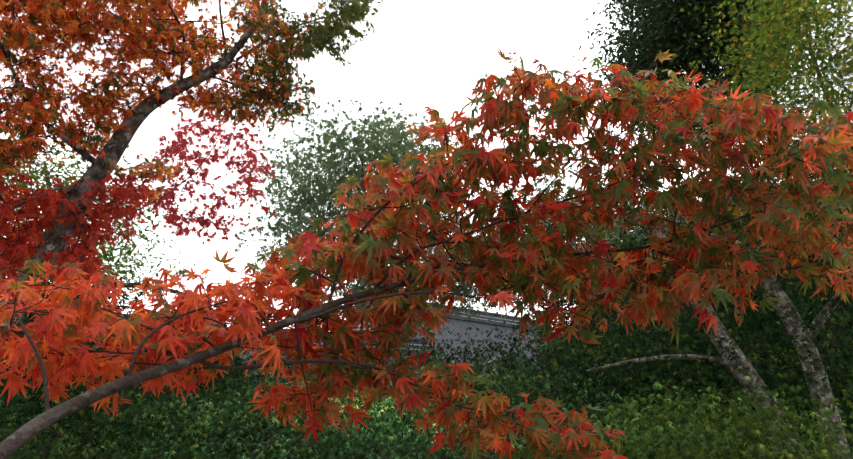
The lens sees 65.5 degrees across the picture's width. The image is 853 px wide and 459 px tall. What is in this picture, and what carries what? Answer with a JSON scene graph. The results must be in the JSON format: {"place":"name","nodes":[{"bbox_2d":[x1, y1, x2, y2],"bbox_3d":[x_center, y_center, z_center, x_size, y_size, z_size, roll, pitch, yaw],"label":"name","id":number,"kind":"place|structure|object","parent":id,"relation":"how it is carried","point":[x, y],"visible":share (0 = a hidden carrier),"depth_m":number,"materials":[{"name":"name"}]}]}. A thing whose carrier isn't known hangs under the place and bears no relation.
{"place":"outdoors","nodes":[
{"label":"outdoors","id":0,"kind":"place"},
{"bbox_2d":[0,133,211,458],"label":"light green tree","id":1,"kind":"object","parent":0,"point":[127,248],"depth_m":16.44,"materials":[{"name":"green plant"}]},
{"bbox_2d":[0,0,383,341],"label":"maple tree","id":2,"kind":"object","parent":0,"point":[80,33],"depth_m":5.80,"materials":[{"name":"red plant"}]},
{"bbox_2d":[244,329,434,373],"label":"temple side hall roof","id":3,"kind":"structure","parent":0,"point":[419,341],"depth_m":42.26,"materials":[{"name":"grey tile"}]},
{"bbox_2d":[245,348,418,367],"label":"roof tile ribs","id":4,"kind":"object","parent":3,"relation":"attached to","point":[259,352],"depth_m":39.44,"materials":[{"name":"grey tile"}]},
{"bbox_2d":[261,335,428,349],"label":"temple side hall roof tile ends","id":5,"kind":"object","parent":3,"relation":"attached to","point":[378,347],"depth_m":42.29,"materials":[{"name":"grey tile"}]},
{"bbox_2d":[352,320,373,331],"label":"temple wall plaster","id":6,"kind":"object","parent":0,"point":[360,325],"depth_m":53.30,"materials":[{"name":"white paint"}]},
{"bbox_2d":[0,46,852,458],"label":"maple tree","id":7,"kind":"object","parent":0,"point":[360,260],"depth_m":2.58,"materials":[{"name":"red plant"}]},
{"bbox_2d":[0,0,852,331],"label":"sky","id":8,"kind":"structure","parent":0,"point":[419,54],"materials":[{"name":"white"}]},
{"bbox_2d":[350,292,550,363],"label":"roof","id":9,"kind":"structure","parent":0,"point":[486,322],"depth_m":59.19,"materials":[{"name":"grey tile"}]},
{"bbox_2d":[368,301,535,327],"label":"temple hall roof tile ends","id":10,"kind":"object","parent":9,"relation":"attached to","point":[486,319],"depth_m":60.38,"materials":[{"name":"grey tile"}]},
{"bbox_2d":[373,308,558,373],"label":"temple hall roof tile ribs","id":11,"kind":"object","parent":9,"relation":"attached to","point":[467,335],"visible":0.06,"depth_m":56.15,"materials":[{"name":"grey tile"}]},
{"bbox_2d":[320,328,595,458],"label":"bush","id":12,"kind":"object","parent":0,"point":[476,360],"depth_m":13.78,"materials":[{"name":"green plant"}]},
{"bbox_3d":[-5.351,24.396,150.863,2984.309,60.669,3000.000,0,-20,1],"label":"terrain","id":13,"kind":"structure","parent":0,"visible":0},
{"bbox_2d":[0,260,157,407],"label":"dark tree leaves","id":14,"kind":"object","parent":13,"relation":"on","point":[28,319],"visible":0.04,"depth_m":8.70,"materials":[{"name":"plant"}]},
{"bbox_2d":[0,347,240,458],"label":"bush","id":15,"kind":"object","parent":13,"relation":"on","point":[62,422],"depth_m":9.86,"materials":[{"name":"green plant"}]},
{"bbox_2d":[0,344,312,458],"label":"bush","id":16,"kind":"object","parent":13,"relation":"on","point":[238,377],"depth_m":13.30,"materials":[{"name":"green plant"}]},
{"bbox_2d":[59,368,411,458],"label":"bush","id":17,"kind":"object","parent":13,"relation":"on","point":[213,452],"depth_m":10.29,"materials":[{"name":"green plant"}]},
{"bbox_2d":[206,365,411,458],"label":"bush","id":18,"kind":"object","parent":13,"relation":"on","point":[265,381],"depth_m":12.69,"materials":[{"name":"green plant"}]},
{"bbox_2d":[69,384,578,458],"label":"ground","id":19,"kind":"structure","parent":13,"relation":"on","point":[492,453],"depth_m":11.64,"materials":[{"name":"green plant"}]},
{"bbox_2d":[240,375,610,458],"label":"bush","id":20,"kind":"object","parent":13,"relation":"on","point":[417,439],"depth_m":9.94,"materials":[{"name":"green plant"}]},
{"bbox_2d":[0,312,852,458],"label":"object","id":21,"kind":"object","parent":13,"relation":"on","point":[441,351],"visible":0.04,"depth_m":18.05,"materials":[{"name":"green plant"}]},
{"bbox_2d":[0,195,852,458],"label":"hedge","id":22,"kind":"object","parent":13,"relation":"on","point":[4,400],"visible":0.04,"depth_m":24.24,"materials":[{"name":"green plant"}]},
{"bbox_2d":[222,98,708,458],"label":"maple tree","id":23,"kind":"object","parent":13,"relation":"on","point":[302,207],"depth_m":16.13,"materials":[{"name":"green plant"}]},
{"bbox_2d":[396,343,700,458],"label":"bush","id":24,"kind":"object","parent":13,"relation":"on","point":[550,385],"depth_m":11.04,"materials":[{"name":"green plant"}]},
{"bbox_2d":[506,323,724,457],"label":"bush","id":25,"kind":"object","parent":13,"relation":"on","point":[614,374],"depth_m":12.73,"materials":[{"name":"green plant"}]},
{"bbox_2d":[468,199,852,458],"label":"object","id":26,"kind":"object","parent":13,"relation":"on","point":[773,334],"visible":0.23,"depth_m":12.15,"materials":[{"name":"green plant"}]},
{"bbox_2d":[498,119,852,458],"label":"maple tree","id":27,"kind":"object","parent":13,"relation":"on","point":[684,338],"depth_m":7.83,"materials":[{"name":"green plant"}]},
{"bbox_2d":[560,371,852,458],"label":"bush","id":28,"kind":"object","parent":13,"relation":"on","point":[694,438],"depth_m":6.37,"materials":[{"name":"green plant"}]},
{"bbox_2d":[572,0,843,458],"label":"tall tree","id":29,"kind":"object","parent":13,"relation":"on","point":[664,26],"depth_m":23.92,"materials":[{"name":"green plant"}]},
{"bbox_2d":[673,0,852,300],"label":"yellow maple tree","id":30,"kind":"object","parent":13,"relation":"on","point":[837,61],"depth_m":7.73,"materials":[{"name":"plant"}]}
]}

